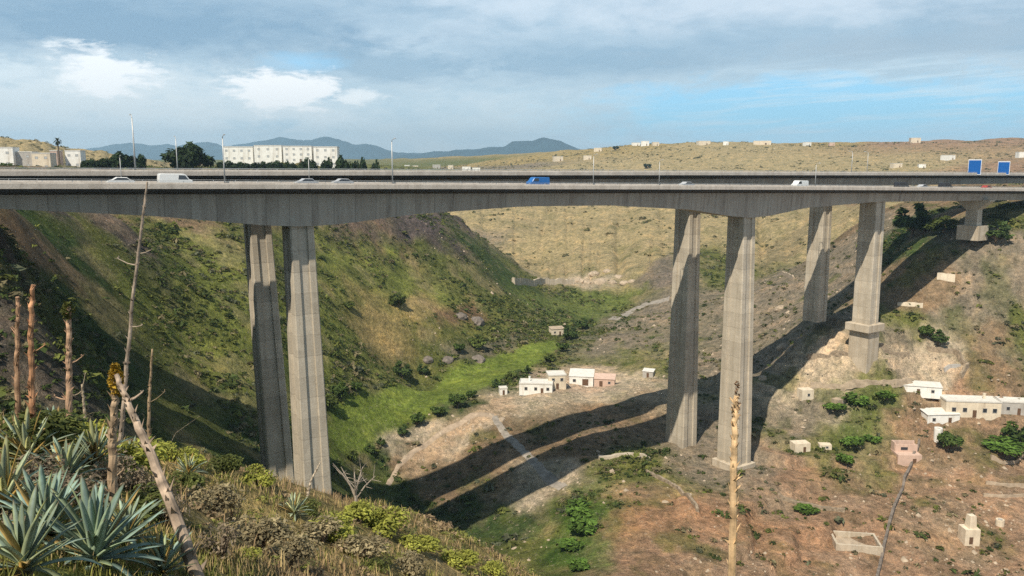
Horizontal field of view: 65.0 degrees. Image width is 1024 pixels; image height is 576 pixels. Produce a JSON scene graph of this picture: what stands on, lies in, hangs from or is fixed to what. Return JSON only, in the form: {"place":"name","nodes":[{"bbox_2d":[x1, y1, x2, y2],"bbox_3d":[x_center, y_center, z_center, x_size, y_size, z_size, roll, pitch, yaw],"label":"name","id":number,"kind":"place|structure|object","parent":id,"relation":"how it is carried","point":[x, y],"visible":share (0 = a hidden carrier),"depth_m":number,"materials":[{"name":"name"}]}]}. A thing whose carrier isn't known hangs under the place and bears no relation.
{"place":"outdoors","nodes":[
{"label":"outdoors","id":0,"kind":"place"},
{"bbox_2d":[86,137,420,159],"bbox_3d":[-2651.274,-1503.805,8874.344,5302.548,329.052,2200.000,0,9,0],"label":"hills","id":1,"kind":"structure","parent":0,"point":[347,150],"depth_m":8641.85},
{"bbox_2d":[386,412,493,485],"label":"dirt path","id":2,"kind":"structure","parent":0,"point":[432,439],"depth_m":253.32,"materials":[{"name":"beige soil"}]},
{"bbox_2d":[393,137,580,158],"bbox_3d":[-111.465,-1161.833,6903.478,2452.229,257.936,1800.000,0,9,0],"label":"hills","id":3,"kind":"structure","parent":0,"point":[543,144],"depth_m":6644.38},
{"bbox_2d":[0,137,1023,575],"bbox_3d":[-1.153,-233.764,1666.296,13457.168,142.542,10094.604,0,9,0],"label":"terrain","id":4,"kind":"structure","parent":0,"point":[642,539],"depth_m":249.08,"materials":[{"name":"brown soil"}]},
{"bbox_2d":[0,147,18,164],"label":"plateau house","id":5,"kind":"structure","parent":4,"relation":"on","point":[7,155],"depth_m":395.32,"materials":[{"name":"white paint"}]},
{"bbox_2d":[10,296,21,420],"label":"agave stalk","id":6,"kind":"object","parent":4,"relation":"on","point":[16,384],"visible":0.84,"depth_m":13.70,"materials":[{"name":"brown plant"}]},
{"bbox_2d":[15,151,38,165],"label":"plateau house","id":7,"kind":"structure","parent":4,"relation":"on","point":[23,158],"depth_m":399.94,"materials":[{"name":"white paint"}]},
{"bbox_2d":[0,434,63,518],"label":"agave","id":8,"kind":"object","parent":4,"relation":"on","point":[7,481],"visible":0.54,"depth_m":10.15,"materials":[{"name":"green plant"}]},
{"bbox_2d":[23,284,45,418],"bbox_3d":[-8.168,1.455,13.732,0.418,3.074,0.207,-2,9,-15],"label":"agave stalk","id":9,"kind":"object","parent":4,"relation":"on","point":[32,393],"visible":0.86,"depth_m":13.66,"materials":[{"name":"brown plant"}]},
{"bbox_2d":[0,405,76,466],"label":"agave","id":10,"kind":"object","parent":4,"relation":"on","point":[24,436],"visible":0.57,"depth_m":12.84,"materials":[{"name":"green plant"}]},
{"bbox_2d":[10,449,70,480],"bbox_3d":[-6.869,2.652,11.618,0.732,0.733,0.811,3,9,21],"label":"dead brush","id":11,"kind":"object","parent":4,"relation":"on","point":[48,462],"visible":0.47,"depth_m":11.63,"materials":[{"name":"brown plant"}]},
{"bbox_2d":[31,153,56,166],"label":"plateau house","id":12,"kind":"structure","parent":4,"relation":"on","point":[45,159],"depth_m":395.31,"materials":[{"name":"beige paint"}]},
{"bbox_2d":[0,409,89,461],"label":"leafy shrub","id":13,"kind":"object","parent":4,"relation":"on","point":[57,421],"visible":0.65,"depth_m":13.58,"materials":[{"name":"green plant"}]},
{"bbox_2d":[0,483,105,575],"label":"agave","id":14,"kind":"object","parent":4,"relation":"on","point":[20,538],"visible":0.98,"depth_m":7.15,"materials":[{"name":"green plant"}]},
{"bbox_2d":[0,462,111,547],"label":"agave","id":15,"kind":"object","parent":4,"relation":"on","point":[45,489],"visible":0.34,"depth_m":9.49,"materials":[{"name":"green plant"}]},
{"bbox_2d":[23,430,108,490],"bbox_3d":[-6.952,2.797,12.394,1.348,1.080,1.207,8,12,40],"label":"agave","id":16,"kind":"object","parent":4,"relation":"on","point":[68,454],"visible":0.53,"depth_m":12.42,"materials":[{"name":"green plant"}]},
{"bbox_2d":[54,301,83,450],"bbox_3d":[-8.300,1.786,15.014,0.644,3.197,0.296,0,9,0],"label":"agave stalk","id":17,"kind":"object","parent":4,"relation":"on","point":[67,311],"visible":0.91,"depth_m":14.92,"materials":[{"name":"brown plant"}]},
{"bbox_2d":[64,150,85,166],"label":"plateau house","id":18,"kind":"structure","parent":4,"relation":"on","point":[74,157],"depth_m":434.53,"materials":[{"name":"white paint"}]},
{"bbox_2d":[60,468,107,505],"bbox_3d":[-6.297,2.929,11.626,0.732,0.733,0.811,7,11,40],"label":"dead brush","id":19,"kind":"object","parent":4,"relation":"on","point":[88,484],"visible":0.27,"depth_m":11.61,"materials":[{"name":"brown plant"}]},
{"bbox_2d":[63,419,118,455],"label":"spurge shrub","id":20,"kind":"object","parent":4,"relation":"on","point":[99,424],"visible":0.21,"depth_m":15.83,"materials":[{"name":"green plant"}]},
{"bbox_2d":[35,474,173,575],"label":"agave","id":21,"kind":"object","parent":4,"relation":"on","point":[96,514],"visible":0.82,"depth_m":9.05,"materials":[{"name":"green plant"}]},
{"bbox_2d":[74,418,135,465],"bbox_3d":[-7.953,3.069,15.266,1.279,1.176,1.278,6,10,32],"label":"agave","id":22,"kind":"object","parent":4,"relation":"on","point":[98,443],"visible":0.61,"depth_m":15.24,"materials":[{"name":"green plant"}]},
{"bbox_2d":[95,157,117,167],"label":"plateau tree","id":23,"kind":"object","parent":4,"relation":"on","point":[110,162],"visible":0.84,"depth_m":324.67,"materials":[{"name":"green plant"}]},
{"bbox_2d":[88,449,135,488],"bbox_3d":[-7.054,3.319,14.270,0.824,0.824,0.913,4,10,23],"label":"dead brush","id":24,"kind":"object","parent":4,"relation":"on","point":[119,469],"visible":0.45,"depth_m":14.24,"materials":[{"name":"brown plant"}]},
{"bbox_2d":[104,362,124,508],"bbox_3d":[-6.198,2.389,12.545,0.470,2.542,0.315,0,9,0],"label":"agave stalk","id":25,"kind":"object","parent":4,"relation":"on","point":[112,444],"visible":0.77,"depth_m":12.48,"materials":[{"name":"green plant"}]},
{"bbox_2d":[111,151,137,167],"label":"plateau tree","id":26,"kind":"object","parent":4,"relation":"on","point":[123,159],"visible":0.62,"depth_m":332.10,"materials":[{"name":"green plant"}]},
{"bbox_2d":[115,181,151,440],"bbox_3d":[-11.968,1.042,25.340,1.538,8.724,0.412,0,9,0],"label":"tall agave stalk","id":27,"kind":"object","parent":4,"relation":"on","point":[123,408],"visible":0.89,"depth_m":25.29,"materials":[{"name":"brown plant"}]},
{"bbox_2d":[101,436,169,478],"bbox_3d":[-8.040,3.738,17.191,1.875,1.039,1.458,6,11,33],"label":"spurge shrub","id":28,"kind":"object","parent":4,"relation":"on","point":[139,456],"visible":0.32,"depth_m":17.07,"materials":[{"name":"green plant"}]},
{"bbox_2d":[120,463,154,492],"bbox_3d":[-6.933,3.559,14.730,0.732,0.733,0.811,-6,11,-34],"label":"dead brush","id":29,"kind":"object","parent":4,"relation":"on","point":[138,477],"visible":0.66,"depth_m":14.65,"materials":[{"name":"brown plant"}]},
{"bbox_2d":[103,490,174,552],"bbox_3d":[-5.207,3.264,10.990,1.135,0.909,1.016,-2,9,-10],"label":"agave","id":30,"kind":"object","parent":4,"relation":"on","point":[131,524],"visible":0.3,"depth_m":10.98,"materials":[{"name":"green plant"}]},
{"bbox_2d":[118,481,175,524],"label":"leafy shrub","id":31,"kind":"object","parent":4,"relation":"on","point":[154,493],"visible":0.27,"depth_m":13.09,"materials":[{"name":"green plant"}]},
{"bbox_2d":[146,349,164,438],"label":"agave stalk","id":32,"kind":"object","parent":4,"relation":"on","point":[149,429],"visible":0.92,"depth_m":27.29,"materials":[{"name":"brown plant"}]},
{"bbox_2d":[114,373,206,575],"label":"leaning trunk","id":33,"kind":"object","parent":4,"relation":"on","point":[171,505],"visible":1,"depth_m":10.17,"materials":[{"name":"beige plant"}]},
{"bbox_2d":[122,524,200,575],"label":"agave","id":34,"kind":"object","parent":4,"relation":"on","point":[163,554],"visible":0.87,"depth_m":9.72,"materials":[{"name":"green plant"}]},
{"bbox_2d":[155,494,192,525],"bbox_3d":[-5.680,3.721,13.297,0.732,0.733,0.811,-5,10,-31],"label":"dead brush","id":35,"kind":"object","parent":4,"relation":"on","point":[178,501],"visible":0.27,"depth_m":13.25,"materials":[{"name":"brown plant"}]},
{"bbox_2d":[165,469,205,492],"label":"leafy shrub","id":36,"kind":"object","parent":4,"relation":"on","point":[188,480],"visible":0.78,"depth_m":22.30,"materials":[{"name":"green plant"}]},
{"bbox_2d":[167,446,206,469],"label":"spurge shrub","id":37,"kind":"object","parent":4,"relation":"on","point":[196,455],"visible":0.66,"depth_m":25.62,"materials":[{"name":"green plant"}]},
{"bbox_2d":[160,141,215,169],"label":"plateau tree","id":38,"kind":"object","parent":4,"relation":"on","point":[191,155],"visible":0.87,"depth_m":323.07,"materials":[{"name":"green plant"}]},
{"bbox_2d":[171,453,207,476],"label":"agave","id":39,"kind":"object","parent":4,"relation":"on","point":[189,466],"visible":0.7,"depth_m":24.44,"materials":[{"name":"green plant"}]},
{"bbox_2d":[182,480,246,516],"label":"thorn shrub","id":40,"kind":"object","parent":4,"relation":"on","point":[220,497],"visible":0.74,"depth_m":17.82,"materials":[{"name":"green plant"}]},
{"bbox_2d":[194,517,241,559],"bbox_3d":[-4.443,3.918,12.220,0.732,0.733,0.811,7,12,40],"label":"dead brush","id":41,"kind":"object","parent":4,"relation":"on","point":[224,543],"visible":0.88,"depth_m":12.21,"materials":[{"name":"brown plant"}]},
{"bbox_2d":[205,453,243,474],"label":"leafy shrub","id":42,"kind":"object","parent":4,"relation":"on","point":[230,462],"visible":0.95,"depth_m":28.08,"materials":[{"name":"green plant"}]},
{"bbox_2d":[222,146,254,163],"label":"apartment block","id":43,"kind":"structure","parent":4,"relation":"on","point":[236,154],"depth_m":473.62,"materials":[{"name":"white paint"}]},
{"bbox_2d":[234,464,276,487],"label":"spurge shrub","id":44,"kind":"object","parent":4,"relation":"on","point":[262,478],"visible":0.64,"depth_m":28.70,"materials":[{"name":"green plant"}]},
{"bbox_2d":[226,514,299,547],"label":"thorn shrub","id":45,"kind":"object","parent":4,"relation":"on","point":[270,528],"visible":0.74,"depth_m":16.28,"materials":[{"name":"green plant"}]},
{"bbox_2d":[254,145,283,163],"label":"apartment block","id":46,"kind":"structure","parent":4,"relation":"on","point":[268,153],"depth_m":473.48,"materials":[{"name":"white paint"}]},
{"bbox_2d":[0,412,540,575],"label":"dry grass","id":47,"kind":"structure","parent":4,"relation":"on","point":[237,555],"depth_m":16.94,"materials":[{"name":"green plant"}]},
{"bbox_2d":[2,417,538,575],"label":"herbs","id":48,"kind":"object","parent":4,"relation":"on","point":[441,525],"visible":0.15,"depth_m":27.10,"materials":[{"name":"green plant"}]},
{"bbox_2d":[262,531,318,568],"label":"thorn shrub","id":49,"kind":"object","parent":4,"relation":"on","point":[297,550],"visible":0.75,"depth_m":16.03,"materials":[{"name":"beige plant"}]},
{"bbox_2d":[275,492,313,520],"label":"agave","id":50,"kind":"object","parent":4,"relation":"on","point":[292,507],"visible":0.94,"depth_m":26.00,"materials":[{"name":"green plant"}]},
{"bbox_2d":[283,146,313,163],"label":"apartment block","id":51,"kind":"structure","parent":4,"relation":"on","point":[295,154],"depth_m":473.49,"materials":[{"name":"white paint"}]},
{"bbox_2d":[299,495,322,516],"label":"leafy shrub","id":52,"kind":"object","parent":4,"relation":"on","point":[311,505],"visible":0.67,"depth_m":27.71,"materials":[{"name":"green plant"}]},
{"bbox_2d":[298,514,343,548],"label":"thorn shrub","id":53,"kind":"object","parent":4,"relation":"on","point":[318,528],"visible":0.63,"depth_m":24.55,"materials":[{"name":"beige plant"}]},
{"bbox_2d":[313,146,338,167],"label":"apartment block","id":54,"kind":"structure","parent":4,"relation":"on","point":[321,153],"depth_m":473.53,"materials":[{"name":"white paint"}]},
{"bbox_2d":[308,511,356,542],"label":"spurge shrub","id":55,"kind":"object","parent":4,"relation":"on","point":[346,530],"visible":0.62,"depth_m":25.34,"materials":[{"name":"green plant"}]},
{"bbox_2d":[333,458,380,501],"bbox_3d":[-6.532,8.409,33.877,1.599,2.626,1.762,-7,11,-38],"label":"bare sapling","id":56,"kind":"object","parent":4,"relation":"on","point":[354,492],"visible":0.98,"depth_m":33.92,"materials":[{"name":"grey plant"}]},
{"bbox_2d":[330,531,390,558],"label":"thorn shrub","id":57,"kind":"object","parent":4,"relation":"on","point":[352,546],"visible":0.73,"depth_m":24.53,"materials":[{"name":"beige plant"}]},
{"bbox_2d":[342,499,378,522],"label":"spurge shrub","id":58,"kind":"object","parent":4,"relation":"on","point":[358,510],"visible":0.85,"depth_m":31.73,"materials":[{"name":"green plant"}]},
{"bbox_2d":[360,555,393,571],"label":"leafy shrub","id":59,"kind":"object","parent":4,"relation":"on","point":[377,561],"visible":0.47,"depth_m":23.96,"materials":[{"name":"green plant"}]},
{"bbox_2d":[362,505,410,537],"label":"spurge shrub","id":60,"kind":"object","parent":4,"relation":"on","point":[379,521],"visible":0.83,"depth_m":32.41,"materials":[{"name":"green plant"}]},
{"bbox_2d":[392,360,412,378],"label":"stream bush","id":61,"kind":"object","parent":4,"relation":"on","point":[406,369],"visible":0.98,"depth_m":305.99,"materials":[{"name":"green plant"}]},
{"bbox_2d":[394,549,430,575],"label":"thorn shrub","id":62,"kind":"object","parent":4,"relation":"on","point":[408,564],"visible":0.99,"depth_m":25.70,"materials":[{"name":"beige plant"}]},
{"bbox_2d":[396,533,440,553],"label":"spurge shrub","id":63,"kind":"object","parent":4,"relation":"on","point":[426,542],"visible":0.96,"depth_m":32.24,"materials":[{"name":"green plant"}]},
{"bbox_2d":[439,548,478,568],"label":"spurge shrub","id":64,"kind":"object","parent":4,"relation":"on","point":[464,558],"visible":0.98,"depth_m":33.28,"materials":[{"name":"green plant"}]},
{"bbox_2d":[480,560,505,575],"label":"spurge shrub","id":65,"kind":"object","parent":4,"relation":"on","point":[493,567],"visible":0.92,"depth_m":35.79,"materials":[{"name":"green plant"}]},
{"bbox_2d":[0,178,1023,494],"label":"motorway bridge","id":66,"kind":"structure","parent":4,"relation":"on","point":[296,212],"depth_m":162.47,"materials":[{"name":"concrete"}]},
{"bbox_2d":[157,173,192,182],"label":"van","id":67,"kind":"object","parent":66,"relation":"on","point":[173,178],"visible":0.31,"depth_m":132.17,"materials":[{"name":"white paint"}]},
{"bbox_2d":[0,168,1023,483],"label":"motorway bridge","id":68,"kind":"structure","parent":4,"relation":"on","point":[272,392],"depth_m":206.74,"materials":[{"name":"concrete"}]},
{"bbox_2d":[968,159,981,174],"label":"road sign","id":69,"kind":"object","parent":68,"relation":"on","point":[974,165],"visible":0.84,"depth_m":296.29,"materials":[{"name":"metal"}]},
{"bbox_2d":[0,162,1023,575],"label":"scrub","id":70,"kind":"object","parent":4,"relation":"on","point":[10,402],"visible":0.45,"depth_m":226.01,"materials":[{"name":"green plant"}]},
{"bbox_2d":[1,136,1023,268],"bbox_3d":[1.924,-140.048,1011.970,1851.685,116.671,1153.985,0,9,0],"label":"scrub","id":71,"kind":"object","parent":4,"relation":"on","point":[650,220],"visible":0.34,"depth_m":1063.81,"materials":[{"name":"green plant"}]},
{"bbox_2d":[519,376,552,395],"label":"farmhouse","id":72,"kind":"object","parent":4,"relation":"on","point":[528,386],"visible":1,"depth_m":279.50,"materials":[{"name":"white paint"}]},
{"bbox_2d":[512,277,573,285],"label":"stone wall","id":73,"kind":"structure","parent":4,"relation":"on","point":[529,282],"depth_m":476.46,"materials":[{"name":"stone"}]},
{"bbox_2d":[546,370,566,389],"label":"farmhouse","id":74,"kind":"object","parent":4,"relation":"on","point":[557,378],"visible":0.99,"depth_m":283.29,"materials":[{"name":"beige paint"}]},
{"bbox_2d":[556,538,585,551],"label":"bush","id":75,"kind":"object","parent":4,"relation":"on","point":[573,544],"visible":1,"depth_m":185.18,"materials":[{"name":"green plant"}]},
{"bbox_2d":[564,498,592,518],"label":"bush","id":76,"kind":"object","parent":4,"relation":"on","point":[580,506],"visible":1,"depth_m":199.02,"materials":[{"name":"green plant"}]},
{"bbox_2d":[567,557,590,570],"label":"hollow bush","id":77,"kind":"object","parent":4,"relation":"on","point":[579,564],"visible":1,"depth_m":173.57,"materials":[{"name":"green plant"}]},
{"bbox_2d":[569,368,594,386],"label":"house","id":78,"kind":"structure","parent":4,"relation":"on","point":[582,377],"depth_m":294.97,"materials":[{"name":"white paint"}]},
{"bbox_2d":[567,515,598,535],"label":"bush","id":79,"kind":"object","parent":4,"relation":"on","point":[586,528],"visible":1,"depth_m":190.74,"materials":[{"name":"green plant"}]},
{"bbox_2d":[594,373,615,386],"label":"barn","id":80,"kind":"structure","parent":4,"relation":"on","point":[603,379],"depth_m":293.11,"materials":[{"name":"pink paint"}]},
{"bbox_2d":[646,470,698,511],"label":"stone wall","id":81,"kind":"structure","parent":4,"relation":"on","point":[680,491],"depth_m":206.39,"materials":[{"name":"beige stone"}]},
{"bbox_2d":[403,200,1022,575],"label":"rubble","id":82,"kind":"object","parent":4,"relation":"on","point":[903,559],"visible":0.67,"depth_m":241.62,"materials":[{"name":"beige stone"}]},
{"bbox_2d":[724,381,741,575],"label":"lone stalk","id":83,"kind":"object","parent":4,"relation":"on","point":[733,515],"visible":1,"depth_m":10.57,"materials":[{"name":"brown plant"}]},
{"bbox_2d":[790,440,810,452],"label":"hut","id":84,"kind":"object","parent":4,"relation":"on","point":[798,446],"visible":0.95,"depth_m":231.13,"materials":[{"name":"beige paint"}]},
{"bbox_2d":[797,387,813,400],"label":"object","id":85,"kind":"object","parent":4,"relation":"on","point":[805,393],"visible":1,"depth_m":249.70,"materials":[{"name":"beige paint"}]},
{"bbox_2d":[792,503,820,514],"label":"hollow bush","id":86,"kind":"object","parent":4,"relation":"on","point":[802,507],"visible":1,"depth_m":204.00,"materials":[{"name":"green plant"}]},
{"bbox_2d":[777,491,844,512],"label":"stone wall","id":87,"kind":"structure","parent":4,"relation":"on","point":[795,502],"depth_m":207.47,"materials":[{"name":"beige stone"}]},
{"bbox_2d":[841,391,869,405],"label":"hollow bush","id":88,"kind":"object","parent":4,"relation":"on","point":[852,399],"visible":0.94,"depth_m":244.52,"materials":[{"name":"green plant"}]},
{"bbox_2d":[831,530,882,555],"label":"irrigation tank","id":89,"kind":"object","parent":4,"relation":"on","point":[842,541],"visible":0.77,"depth_m":192.31,"materials":[{"name":"concrete"}]},
{"bbox_2d":[808,343,909,359],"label":"stone wall","id":90,"kind":"structure","parent":4,"relation":"on","point":[838,353],"depth_m":256.29,"materials":[{"name":"beige stone"}]},
{"bbox_2d":[810,377,912,390],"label":"stone wall","id":91,"kind":"structure","parent":4,"relation":"on","point":[857,383],"depth_m":247.71,"materials":[{"name":"beige stone"}]},
{"bbox_2d":[875,438,919,575],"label":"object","id":92,"kind":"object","parent":4,"relation":"on","point":[906,474],"depth_m":202.47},
{"bbox_2d":[890,440,921,465],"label":"roofless hut","id":93,"kind":"object","parent":4,"relation":"on","point":[902,450],"visible":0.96,"depth_m":228.54,"materials":[{"name":"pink paint"}]},
{"bbox_2d":[892,201,932,237],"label":"stream bush","id":94,"kind":"object","parent":4,"relation":"on","point":[913,224],"visible":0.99,"depth_m":304.67,"materials":[{"name":"green plant"}]},
{"bbox_2d":[903,380,942,398],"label":"shed","id":95,"kind":"structure","parent":4,"relation":"on","point":[929,389],"depth_m":245.92,"materials":[{"name":"white paint"}]},
{"bbox_2d":[920,407,960,423],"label":"house","id":96,"kind":"structure","parent":4,"relation":"on","point":[935,415],"depth_m":239.57,"materials":[{"name":"white paint"}]},
{"bbox_2d":[922,215,959,232],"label":"stream bush","id":97,"kind":"object","parent":4,"relation":"on","point":[933,225],"visible":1,"depth_m":292.00,"materials":[{"name":"green plant"}]},
{"bbox_2d":[927,346,968,377],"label":"stone wall","id":98,"kind":"structure","parent":4,"relation":"on","point":[957,353],"depth_m":256.06,"materials":[{"name":"beige stone"}]},
{"bbox_2d":[936,430,963,451],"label":"stream bush","id":99,"kind":"object","parent":4,"relation":"on","point":[946,439],"visible":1,"depth_m":228.90,"materials":[{"name":"green plant"}]},
{"bbox_2d":[957,513,980,545],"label":"stone tower","id":100,"kind":"structure","parent":4,"relation":"on","point":[969,531],"depth_m":193.18,"materials":[{"name":"beige paint"}]},
{"bbox_2d":[938,393,1002,419],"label":"long house","id":101,"kind":"structure","parent":4,"relation":"on","point":[984,406],"depth_m":239.89,"materials":[{"name":"beige paint"}]},
{"bbox_2d":[985,221,1014,243],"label":"stream bush","id":102,"kind":"object","parent":4,"relation":"on","point":[1003,231],"visible":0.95,"depth_m":275.41,"materials":[{"name":"green plant"}]},
{"bbox_2d":[981,434,1023,456],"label":"hollow bush","id":103,"kind":"object","parent":4,"relation":"on","point":[1007,445],"visible":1,"depth_m":227.80,"materials":[{"name":"green plant"}]},
{"bbox_2d":[995,396,1023,415],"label":"annexe","id":104,"kind":"structure","parent":4,"relation":"on","point":[1013,405],"depth_m":240.28,"materials":[{"name":"white paint"}]},
{"bbox_2d":[1000,420,1023,441],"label":"stream bush","id":105,"kind":"object","parent":4,"relation":"on","point":[1010,430],"visible":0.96,"depth_m":231.52,"materials":[{"name":"green plant"}]},
{"bbox_2d":[0,0,1023,152],"label":"sky","id":106,"kind":"structure","parent":0,"point":[425,75],"materials":[{"name":"blue"}]},
{"bbox_2d":[492,416,566,490],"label":"track","id":107,"kind":"structure","parent":0,"point":[549,477],"depth_m":232.71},
{"bbox_2d":[608,296,669,319],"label":"road","id":108,"kind":"structure","parent":0,"point":[627,313],"depth_m":444.10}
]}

